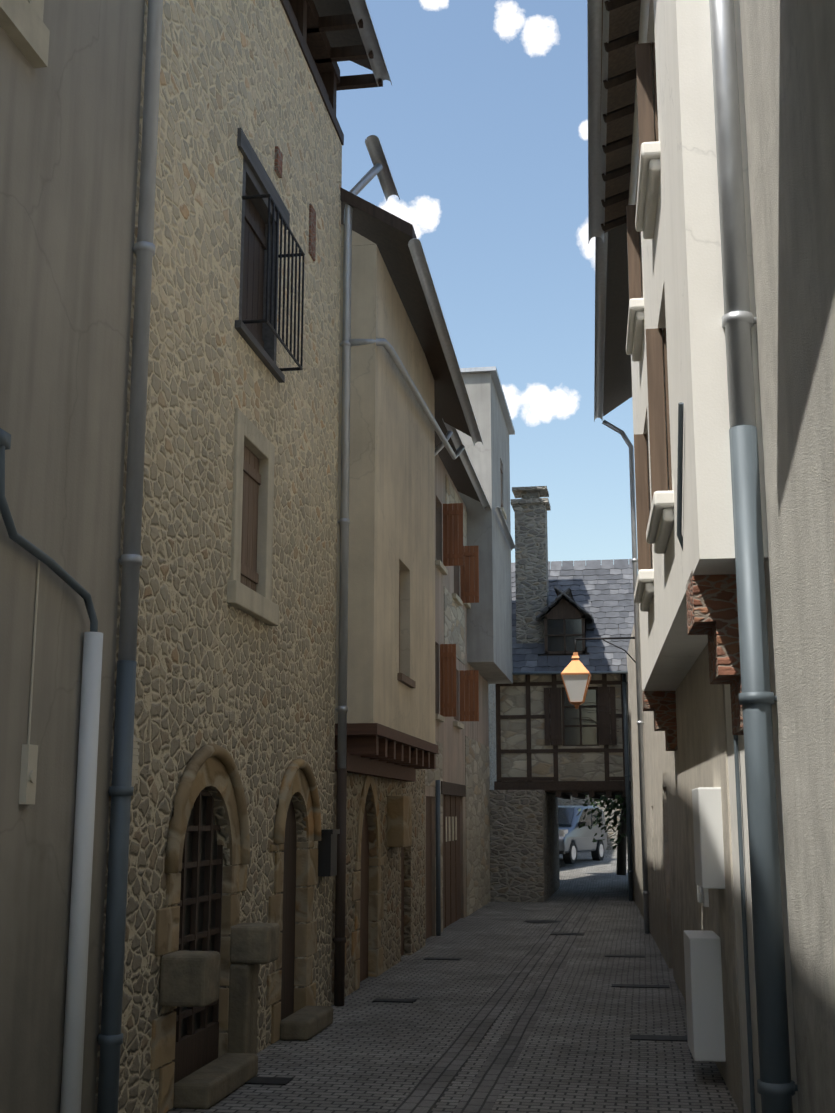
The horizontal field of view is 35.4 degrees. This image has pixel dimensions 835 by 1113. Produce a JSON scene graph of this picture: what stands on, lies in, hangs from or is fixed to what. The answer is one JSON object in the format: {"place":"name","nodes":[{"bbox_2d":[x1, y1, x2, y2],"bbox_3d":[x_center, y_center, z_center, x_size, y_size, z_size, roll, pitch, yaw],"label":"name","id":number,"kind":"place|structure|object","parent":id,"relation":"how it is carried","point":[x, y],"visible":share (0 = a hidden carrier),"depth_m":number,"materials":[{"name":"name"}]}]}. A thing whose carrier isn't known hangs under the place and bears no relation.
{"place":"outdoors","nodes":[
{"label":"outdoors","id":0,"kind":"place"},
{"bbox_2d":[0,0,144,1112],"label":"house walls","id":1,"kind":"structure","parent":0,"point":[69,126],"depth_m":6.68,"materials":[{"name":"paint"}]},
{"bbox_2d":[0,0,49,67],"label":"house window surround","id":2,"kind":"object","parent":1,"relation":"attached to","point":[24,27],"visible":1,"depth_m":6.38,"materials":[{"name":"stone"}]},
{"bbox_2d":[19,560,39,803],"bbox_3d":[-1.847,0.596,6.314,0.046,1.180,0.100,-2,-11,9],"label":"cable conduit","id":3,"kind":"object","parent":1,"relation":"attached to","point":[28,775],"visible":0.98,"depth_m":6.22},
{"bbox_2d":[0,428,97,631],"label":"drainpipe","id":4,"kind":"object","parent":1,"relation":"attached to","point":[53,565],"visible":0.92,"depth_m":6.22,"materials":[{"name":"metal"}]},
{"bbox_2d":[60,632,102,1112],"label":"drainpipe","id":5,"kind":"object","parent":1,"relation":"attached to","point":[74,1025],"visible":0.96,"depth_m":6.67,"materials":[{"name":"metal"}]},
{"bbox_2d":[131,735,139,786],"bbox_3d":[-1.638,1.183,7.526,0.012,0.320,0.200,-2,-11,9],"label":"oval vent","id":6,"kind":"object","parent":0,"point":[135,766],"visible":0.56,"depth_m":7.57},
{"bbox_2d":[159,923,332,1108],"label":"stone blocks","id":7,"kind":"structure","parent":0,"point":[189,978],"depth_m":8.98,"materials":[{"name":"stone"}]},
{"bbox_2d":[335,244,434,769],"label":"house upper walls","id":8,"kind":"structure","parent":0,"point":[392,488],"depth_m":14.01,"materials":[{"name":"paint"}]},
{"bbox_2d":[341,224,374,246],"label":"wall","id":9,"kind":"structure","parent":8,"relation":"on","point":[358,239],"depth_m":13.89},
{"bbox_2d":[335,163,382,767],"bbox_3d":[-0.582,-1.105,13.556,0.490,6.571,0.135,7,-13,-33],"label":"drainpipe","id":10,"kind":"object","parent":8,"relation":"attached to","point":[345,344],"visible":0.9,"depth_m":13.37,"materials":[{"name":"metal"}]},
{"bbox_2d":[340,187,470,436],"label":"house roof","id":11,"kind":"structure","parent":8,"relation":"on","point":[390,235],"depth_m":15.07,"materials":[{"name":"wood"}]},
{"bbox_2d":[365,135,399,200],"bbox_3d":[-0.382,-4.320,14.587,0.160,0.121,1.302,-2,-11,9],"label":"gutter","id":12,"kind":"object","parent":11,"relation":"attached to","point":[377,155],"visible":0.88,"depth_m":14.51,"materials":[{"name":"metal"}]},
{"bbox_2d":[408,238,482,445],"bbox_3d":[0.441,-2.495,16.596,0.140,0.541,6.056,-2,-11,9],"label":"roof gutter","id":13,"kind":"object","parent":11,"relation":"attached to","point":[422,269],"visible":1,"depth_m":15.85,"materials":[{"name":"metal"}]},
{"bbox_2d":[435,430,452,455],"bbox_3d":[0.336,-1.465,19.839,0.411,0.921,0.084,-2,-11,9],"label":"drainpipe","id":14,"kind":"object","parent":13,"relation":"attached to","point":[440,446],"visible":0.46,"depth_m":19.85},
{"bbox_2d":[397,570,415,687],"bbox_3d":[-0.219,0.771,14.919,0.259,1.380,0.952,-2,-11,9],"label":"window frame","id":15,"kind":"object","parent":8,"relation":"attached to","point":[406,680],"visible":0.21,"depth_m":15.01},
{"bbox_2d":[349,338,464,459],"bbox_3d":[-0.009,-1.922,16.480,0.460,0.546,5.853,-2,-11,9],"label":"drainpipe","id":16,"kind":"object","parent":8,"relation":"attached to","point":[391,351],"visible":0.94,"depth_m":15.16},
{"bbox_2d":[166,889,739,1112],"bbox_3d":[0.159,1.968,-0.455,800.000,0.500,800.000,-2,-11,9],"label":"pavement","id":17,"kind":"structure","parent":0,"point":[581,1052],"depth_m":10.81,"materials":[{"name":"stone"}]},
{"bbox_2d":[95,0,341,1112],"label":"house stone walls","id":18,"kind":"structure","parent":17,"relation":"on","point":[253,696],"depth_m":9.60,"materials":[{"name":"stone"}]},
{"bbox_2d":[97,660,136,1112],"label":"drainpipe","id":19,"kind":"object","parent":18,"relation":"attached to","point":[110,1035],"visible":0.98,"depth_m":7.08,"materials":[{"name":"metal"}]},
{"bbox_2d":[118,0,162,660],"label":"drainpipe","id":20,"kind":"object","parent":18,"relation":"attached to","point":[130,560],"visible":0.92,"depth_m":7.69,"materials":[{"name":"metal"}]},
{"bbox_2d":[172,790,222,1083],"bbox_3d":[-1.498,2.534,8.764,0.057,1.970,1.140,-2,-11,9],"label":"door","id":21,"kind":"structure","parent":18,"relation":"attached to","point":[197,1049],"depth_m":8.86,"materials":[{"name":"wood"}]},
{"bbox_2d":[181,796,216,1036],"bbox_3d":[-1.535,2.535,8.770,0.042,1.970,1.100,-2,-11,9],"label":"house door glass","id":22,"kind":"object","parent":21,"relation":"in","point":[201,893],"visible":0.14,"depth_m":8.99,"materials":[{"name":"glass"}]},
{"bbox_2d":[150,757,317,1112],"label":"stone door surround","id":23,"kind":"object","parent":18,"relation":"attached to","point":[212,772],"visible":0.44,"depth_m":9.37,"materials":[{"name":"stone"}]},
{"bbox_2d":[164,743,320,872],"bbox_3d":[-1.217,1.917,10.027,0.090,0.839,3.970,-2,-11,9],"label":"arch moulding","id":24,"kind":"object","parent":18,"relation":"attached to","point":[200,757],"visible":0.92,"depth_m":9.43,"materials":[{"name":"stone"}]},
{"bbox_2d":[227,408,278,625],"bbox_3d":[-1.409,-0.279,10.235,0.392,1.500,1.204,-2,-11,9],"label":"window surround","id":25,"kind":"object","parent":18,"relation":"attached to","point":[260,605],"visible":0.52,"depth_m":10.26,"materials":[{"name":"stone"}]},
{"bbox_2d":[240,445,260,591],"bbox_3d":[-1.353,-0.285,10.227,0.062,1.170,0.692,-2,-11,9],"label":"window shutter","id":26,"kind":"object","parent":25,"relation":"in","point":[249,576],"visible":0.35,"depth_m":10.34,"materials":[{"name":"wood"}]},
{"bbox_2d":[235,157,284,382],"bbox_3d":[-1.381,-2.320,10.687,0.312,1.460,1.302,-2,-11,9],"label":"window frame","id":27,"kind":"object","parent":18,"relation":"attached to","point":[266,354],"visible":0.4,"depth_m":10.91,"materials":[{"name":"wood"}]},
{"bbox_2d":[242,192,266,347],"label":"house window shutters","id":28,"kind":"object","parent":27,"relation":"attached to","point":[255,242],"visible":0.38,"depth_m":10.86,"materials":[{"name":"wood"}]},
{"bbox_2d":[237,128,289,229],"bbox_3d":[-1.313,-3.106,10.862,0.146,0.150,1.501,-2,-11,9],"label":"window lintel","id":29,"kind":"structure","parent":18,"relation":"in","point":[250,156],"depth_m":10.65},
{"bbox_2d":[242,194,304,370],"bbox_3d":[-1.170,-2.194,10.626,0.242,1.054,1.128,-2,-11,9],"label":"window grille","id":30,"kind":"object","parent":18,"relation":"attached to","point":[285,255],"visible":0.96,"depth_m":10.56,"materials":[{"name":"metal"}]},
{"bbox_2d":[279,799,296,1019],"bbox_3d":[-1.166,3.001,11.121,0.050,1.970,0.850,-2,-11,9],"label":"house door","id":31,"kind":"structure","parent":18,"relation":"attached to","point":[288,935],"depth_m":11.30,"materials":[{"name":"brown wood"}]},
{"bbox_2d":[274,146,315,260],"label":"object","id":32,"kind":"object","parent":18,"relation":"in","point":[278,162],"visible":1,"depth_m":12.44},
{"bbox_2d":[280,0,343,144],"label":"attic timber","id":33,"kind":"object","parent":18,"relation":"on","point":[302,16],"visible":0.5,"depth_m":13.34,"materials":[{"name":"brown wood"}]},
{"bbox_2d":[313,0,371,69],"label":"house roof","id":34,"kind":"structure","parent":33,"relation":"on","point":[342,38],"depth_m":13.80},
{"bbox_2d":[307,14,382,90],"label":"roof rafters","id":35,"kind":"object","parent":34,"relation":"attached to","point":[336,23],"visible":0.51,"depth_m":13.77,"materials":[{"name":"wood"}]},
{"bbox_2d":[349,0,391,85],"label":"roof gutter","id":36,"kind":"object","parent":34,"relation":"attached to","point":[367,32],"visible":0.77,"depth_m":13.52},
{"bbox_2d":[318,829,339,875],"bbox_3d":[-0.826,2.752,12.157,0.143,0.420,0.312,-2,-11,9],"label":"house mailbox","id":37,"kind":"object","parent":18,"relation":"attached to","point":[327,854],"visible":0.86,"depth_m":12.04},
{"bbox_2d":[332,750,424,1004],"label":"stone wall","id":38,"kind":"structure","parent":17,"relation":"on","point":[414,897],"depth_m":15.61,"materials":[{"name":"stone"}]},
{"bbox_2d":[333,768,346,1005],"bbox_3d":[-0.747,3.169,12.614,0.131,2.220,0.122,-2,-11,9],"label":"drainpipe","id":39,"kind":"object","parent":38,"relation":"attached to","point":[339,939],"visible":0.98,"depth_m":12.56,"materials":[{"name":"metal"}]},
{"bbox_2d":[334,775,411,990],"bbox_3d":[-0.592,3.472,14.368,0.497,2.294,3.403,-2,-11,9],"label":"stone door surround","id":40,"kind":"object","parent":38,"relation":"attached to","point":[399,821],"visible":0.52,"depth_m":14.73,"materials":[{"name":"stone"}]},
{"bbox_2d":[358,804,403,981],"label":"house doors","id":41,"kind":"structure","parent":38,"relation":"in","point":[364,904],"depth_m":14.58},
{"bbox_2d":[335,723,437,781],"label":"jetty corbels","id":42,"kind":"object","parent":38,"relation":"attached to","point":[378,750],"visible":0.9,"depth_m":13.97,"materials":[{"name":"wood"}]},
{"bbox_2d":[426,795,460,938],"bbox_3d":[0.397,4.900,21.046,0.060,2.100,4.400,-2,-11,9],"label":"garage door","id":43,"kind":"structure","parent":17,"relation":"on","point":[451,881],"depth_m":21.55,"materials":[{"name":"wood"}]},
{"bbox_2d":[445,817,456,841],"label":"house garage door panes","id":44,"kind":"object","parent":43,"relation":"in","point":[449,834],"visible":0.94,"depth_m":21.86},
{"bbox_2d":[425,454,488,941],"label":"house walls","id":45,"kind":"structure","parent":17,"relation":"on","point":[449,736],"depth_m":22.12,"materials":[{"name":"paint"}]},
{"bbox_2d":[436,780,440,935],"bbox_3d":[0.311,4.558,19.837,0.080,2.300,0.080,-2,-11,9],"label":"drainpipe","id":46,"kind":"object","parent":45,"relation":"attached to","point":[438,883],"visible":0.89,"depth_m":19.79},
{"bbox_2d":[435,560,470,728],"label":"house sills","id":47,"kind":"structure","parent":45,"relation":"attached to","point":[441,567],"depth_m":22.33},
{"bbox_2d":[441,781,465,796],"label":"house garage lintel","id":48,"kind":"structure","parent":45,"relation":"attached to","point":[449,788],"depth_m":21.91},
{"bbox_2d":[435,417,479,501],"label":"house roof","id":49,"kind":"structure","parent":45,"relation":"on","point":[458,474],"depth_m":23.22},
{"bbox_2d":[442,418,490,508],"bbox_3d":[1.190,-1.136,24.151,0.140,0.111,9.650,-2,-11,9],"label":"gutter","id":50,"kind":"object","parent":49,"relation":"attached to","point":[465,459],"visible":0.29,"depth_m":22.31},
{"bbox_2d":[425,474,490,935],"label":"exposed house blocks","id":51,"kind":"structure","parent":45,"relation":"attached to","point":[477,771],"depth_m":24.38,"materials":[{"name":"stone"}]},
{"bbox_2d":[440,503,478,720],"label":"shutters","id":52,"kind":"object","parent":45,"relation":"attached to","point":[456,552],"visible":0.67,"depth_m":21.67,"materials":[{"name":"wood"}]},
{"bbox_2d":[457,372,512,683],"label":"house walls","id":53,"kind":"structure","parent":45,"relation":"on","point":[489,636],"depth_m":25.50,"materials":[{"name":"paint"}]},
{"bbox_2d":[460,366,514,434],"bbox_3d":[-0.214,-3.187,28.035,4.286,0.080,4.494,-2,-11,9],"label":"roof coping","id":54,"kind":"object","parent":53,"relation":"on","point":[500,393],"visible":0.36,"depth_m":26.64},
{"bbox_2d":[500,507,506,519],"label":"house sill","id":55,"kind":"structure","parent":53,"relation":"attached to","point":[503,513],"depth_m":27.18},
{"bbox_2d":[495,507,516,550],"bbox_3d":[1.841,-0.542,27.051,0.120,0.111,3.801,-2,-11,9],"label":"gutter","id":56,"kind":"object","parent":53,"relation":"attached to","point":[501,519],"visible":1,"depth_m":26.88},
{"bbox_2d":[245,932,687,1084],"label":"drain covers","id":57,"kind":"object","parent":17,"relation":"on","point":[269,1080],"visible":0.83,"depth_m":10.64,"materials":[{"name":"metal"}]},
{"bbox_2d":[488,684,496,789],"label":"yard house","id":58,"kind":"structure","parent":17,"relation":"on","point":[492,720],"depth_m":36.19,"materials":[{"name":"paint"}]},
{"bbox_2d":[393,894,601,1112],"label":"paving strips","id":59,"kind":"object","parent":17,"relation":"on","point":[428,1090],"visible":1,"depth_m":10.79,"materials":[{"name":"stone"}]},
{"bbox_2d":[489,790,559,901],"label":"stone bridge pier","id":60,"kind":"structure","parent":17,"relation":"on","point":[524,845],"depth_m":27.51,"materials":[{"name":"stone"}]},
{"bbox_2d":[520,570,624,670],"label":"bridge house roof deck","id":61,"kind":"structure","parent":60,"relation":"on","point":[578,654],"depth_m":29.05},
{"bbox_2d":[514,503,548,643],"bbox_3d":[2.634,1.204,29.924,0.700,4.800,0.700,-2,-11,9],"label":"chimney stone","id":62,"kind":"object","parent":61,"relation":"on","point":[531,569],"visible":0.57,"depth_m":29.76,"materials":[{"name":"stone"}]},
{"bbox_2d":[511,486,550,511],"bbox_3d":[2.634,-1.342,30.428,0.860,0.390,0.860,-2,-11,9],"label":"chimney cap","id":63,"kind":"object","parent":62,"relation":"on","point":[530,494],"visible":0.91,"depth_m":30.15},
{"bbox_2d":[536,587,573,620],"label":"dormer roof","id":64,"kind":"structure","parent":61,"relation":"attached to","point":[555,602],"depth_m":29.26,"materials":[{"name":"stone"}]},
{"bbox_2d":[554,586,593,621],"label":"dormer roof","id":65,"kind":"structure","parent":61,"relation":"attached to","point":[586,614],"depth_m":29.17,"materials":[{"name":"stone"}]},
{"bbox_2d":[524,920,561,922],"bbox_3d":[2.118,6.179,22.153,0.660,0.001,0.660,-2,-11,9],"label":"round road manhole","id":66,"kind":"object","parent":17,"relation":"on","point":[543,921],"visible":1,"depth_m":22.11,"materials":[{"name":"metal"}]},
{"bbox_2d":[558,795,620,849],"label":"yard retaining wall","id":67,"kind":"structure","parent":17,"relation":"on","point":[572,801],"depth_m":44.71,"materials":[{"name":"grey stone"}]},
{"bbox_2d":[603,223,631,415],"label":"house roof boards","id":68,"kind":"object","parent":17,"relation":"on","point":[617,391],"visible":0.22,"depth_m":17.91,"materials":[{"name":"wood"}]},
{"bbox_2d":[594,232,607,420],"bbox_3d":[2.506,-3.025,17.983,0.140,0.121,7.601,-1,-11,7],"label":"gutter","id":69,"kind":"object","parent":68,"relation":"attached to","point":[601,247],"visible":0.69,"depth_m":17.39,"materials":[{"name":"metal"}]},
{"bbox_2d":[600,0,640,232],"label":"house roof boards","id":70,"kind":"object","parent":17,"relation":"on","point":[624,20],"visible":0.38,"depth_m":11.73,"materials":[{"name":"wood"}]},
{"bbox_2d":[587,0,609,243],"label":"gutter","id":71,"kind":"object","parent":70,"relation":"attached to","point":[597,98],"visible":0.89,"depth_m":11.78,"materials":[{"name":"metal"}]},
{"bbox_2d":[602,420,649,933],"bbox_3d":[3.305,1.746,20.780,0.522,8.183,0.097,-1,-11,6],"label":"thin pipe","id":72,"kind":"object","parent":17,"relation":"on","point":[645,891],"visible":0.98,"depth_m":20.66,"materials":[{"name":"metal"}]},
{"bbox_2d":[622,674,633,900],"bbox_3d":[4.511,4.816,28.087,0.112,5.000,0.109,8,-14,-35],"label":"dark pipe","id":73,"kind":"object","parent":17,"relation":"on","point":[627,787],"visible":0.92,"depth_m":28.02,"materials":[{"name":"metal"}]},
{"bbox_2d":[630,790,633,900],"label":"stone bridge pier","id":74,"kind":"structure","parent":17,"relation":"on","point":[632,844],"depth_m":27.94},
{"bbox_2d":[626,613,650,931],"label":"house walls","id":75,"kind":"structure","parent":17,"relation":"on","point":[634,773],"depth_m":24.99,"materials":[{"name":"paint"}]},
{"bbox_2d":[561,652,590,708],"bbox_3d":[2.600,2.034,21.426,0.472,0.930,0.472,-2,-11,9],"label":"copper lantern","id":76,"kind":"object","parent":75,"relation":"attached to","point":[575,666],"visible":0.94,"depth_m":21.28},
{"bbox_2d":[562,674,589,701],"bbox_3d":[2.600,2.171,21.400,0.440,0.430,0.440,-2,-11,9],"label":"lantern glass","id":77,"kind":"object","parent":76,"relation":"attached to","point":[575,685],"visible":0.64,"depth_m":21.25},
{"bbox_2d":[575,637,635,662],"bbox_3d":[3.117,1.585,21.427,1.068,0.525,0.036,-2,-11,9],"label":"lamp bracket","id":78,"kind":"object","parent":75,"relation":"attached to","point":[604,638],"visible":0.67,"depth_m":21.45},
{"bbox_2d":[675,643,743,1112],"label":"wall","id":79,"kind":"structure","parent":17,"relation":"on","point":[701,754],"depth_m":9.42,"materials":[{"name":"paint"}]},
{"bbox_2d":[642,570,743,750],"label":"brick corbels","id":80,"kind":"object","parent":79,"relation":"attached to","point":[712,607],"visible":0.69,"depth_m":6.64,"materials":[{"name":"brick"}]},
{"bbox_2d":[683,787,725,1061],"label":"utility boxes","id":81,"kind":"object","parent":79,"relation":"attached to","point":[704,999],"visible":0.88,"depth_m":8.82,"materials":[{"name":"plastic"}]},
{"bbox_2d":[677,402,755,1112],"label":"pipes","id":82,"kind":"object","parent":79,"relation":"attached to","point":[736,749],"visible":0.62,"depth_m":7.30,"materials":[{"name":"metal"}]},
{"bbox_2d":[336,0,637,567],"label":"sky","id":83,"kind":"structure","parent":0,"point":[480,126],"materials":[{"name":"blue"}]},
{"bbox_2d":[500,461,502,506],"bbox_3d":[1.741,-1.476,27.458,0.061,1.100,0.592,-2,-11,9],"label":"window","id":84,"kind":"structure","parent":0,"point":[501,471],"depth_m":27.57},
{"bbox_2d":[494,674,630,798],"bbox_3d":[3.462,4.120,30.517,2.950,2.990,3.960,-2,-11,9],"label":"timber framing","id":85,"kind":"object","parent":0,"point":[554,783],"visible":0.56,"depth_m":28.55,"materials":[{"name":"wood"}]},
{"bbox_2d":[500,674,629,780],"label":"wall infill panels","id":86,"kind":"object","parent":85,"relation":"in","point":[581,766],"visible":0.33,"depth_m":28.67,"materials":[{"name":"stone"}]},
{"bbox_2d":[511,559,637,671],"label":"tiled roof","id":87,"kind":"structure","parent":85,"relation":"on","point":[603,589],"depth_m":30.07,"materials":[{"name":"stone"}]},
{"bbox_2d":[544,599,585,654],"bbox_3d":[3.370,1.663,29.681,0.900,1.250,1.200,-2,-11,9],"label":"dormer frame","id":88,"kind":"object","parent":87,"relation":"on","point":[563,609],"visible":0.85,"depth_m":29.12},
{"bbox_2d":[547,619,581,650],"bbox_3d":[3.281,1.758,29.129,0.760,0.850,0.020,-2,-11,9],"label":"dormer glass","id":89,"kind":"object","parent":88,"relation":"in","point":[556,627],"visible":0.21,"depth_m":29.12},
{"bbox_2d":[512,671,627,674],"bbox_3d":[3.148,2.529,28.478,3.300,0.091,0.120,-2,-11,9],"label":"gutter","id":90,"kind":"object","parent":87,"relation":"attached to","point":[560,672],"visible":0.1,"depth_m":28.46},
{"bbox_2d":[561,687,598,745],"bbox_3d":[3.584,3.524,28.769,0.800,1.300,0.070,-2,-11,9],"label":"window frame","id":91,"kind":"object","parent":85,"relation":"in","point":[580,725],"visible":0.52,"depth_m":28.73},
{"bbox_2d":[564,689,596,744],"bbox_3d":[3.592,3.533,28.817,0.800,1.300,0.030,-2,-11,9],"label":"window glass","id":92,"kind":"object","parent":91,"relation":"in","point":[572,735],"depth_m":28.78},
{"bbox_2d":[544,687,616,744],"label":"shutters","id":93,"kind":"object","parent":85,"relation":"attached to","point":[553,717],"visible":0.94,"depth_m":28.57,"materials":[{"name":"wood"}]},
{"bbox_2d":[545,790,622,794],"bbox_3d":[3.475,5.484,30.328,2.850,0.040,4.000,-2,-11,9],"label":"bridge house underside","id":94,"kind":"object","parent":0,"point":[603,792],"visible":0.29,"depth_m":28.55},
{"bbox_2d":[559,850,628,889],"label":"yard ground","id":95,"kind":"structure","parent":0,"point":[585,871],"depth_m":34.15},
{"bbox_2d":[558,806,606,852],"bbox_3d":[4.053,7.734,37.213,1.624,1.280,3.822,-5,-12,25],"label":"silver hatchback car","id":96,"kind":"object","parent":95,"relation":"on","point":[582,837],"depth_m":36.58,"materials":[{"name":"metal"}]},
{"bbox_2d":[559,822,586,853],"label":"black hatchback trim","id":97,"kind":"structure","parent":96,"relation":"in","point":[562,852],"depth_m":36.13,"materials":[{"name":"black plastic"}]},
{"bbox_2d":[559,830,603,859],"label":"wheel rims","id":98,"kind":"object","parent":96,"relation":"attached to","point":[562,833],"visible":0.48,"depth_m":35.63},
{"bbox_2d":[563,840,603,863],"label":"car tires","id":99,"kind":"object","parent":96,"relation":"attached to","point":[568,859],"visible":0.27,"depth_m":35.89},
{"bbox_2d":[576,795,626,874],"bbox_3d":[5.196,6.311,33.189,2.820,3.461,2.769,-2,-11,9],"label":"tree","id":100,"kind":"object","parent":95,"relation":"on","point":[614,805],"depth_m":32.91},
{"bbox_2d":[601,0,638,230],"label":"rafters","id":101,"kind":"object","parent":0,"point":[620,42],"visible":0.33,"depth_m":11.74,"materials":[{"name":"wood"}]},
{"bbox_2d":[644,711,684,998],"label":"house walls","id":102,"kind":"structure","parent":0,"point":[664,865],"depth_m":15.83,"materials":[{"name":"paint"}]},
{"bbox_2d":[627,0,768,689],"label":"house upper walls","id":103,"kind":"structure","parent":0,"point":[681,272],"depth_m":6.74,"materials":[{"name":"paint"}]},
{"bbox_2d":[626,42,671,571],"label":"house shutters","id":104,"kind":"object","parent":103,"relation":"attached to","point":[656,411],"visible":0.23,"depth_m":9.46,"materials":[{"name":"wood"}]},
{"bbox_2d":[626,141,673,611],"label":"window sills","id":105,"kind":"structure","parent":103,"relation":"attached to","point":[660,524],"depth_m":8.84,"materials":[{"name":"stone"}]},
{"bbox_2d":[642,551,767,693],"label":"overhang floor slab","id":106,"kind":"structure","parent":103,"relation":"attached to","point":[680,651],"depth_m":9.31,"materials":[{"name":"paint"}]},
{"bbox_2d":[709,0,756,427],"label":"drainpipe","id":107,"kind":"object","parent":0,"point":[739,320],"visible":0.83,"depth_m":6.48,"materials":[{"name":"metal"}]},
{"bbox_2d":[724,550,797,1112],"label":"house wall","id":108,"kind":"structure","parent":0,"point":[739,940],"depth_m":7.32,"materials":[{"name":"paint"}]},
{"bbox_2d":[729,425,797,1112],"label":"drainpipe","id":109,"kind":"object","parent":108,"relation":"attached to","point":[777,1087],"visible":1,"depth_m":5.95,"materials":[{"name":"metal"}]},
{"bbox_2d":[739,0,834,1112],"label":"house walls","id":110,"kind":"structure","parent":0,"point":[788,52],"depth_m":5.25,"materials":[{"name":"paint"}]}
]}

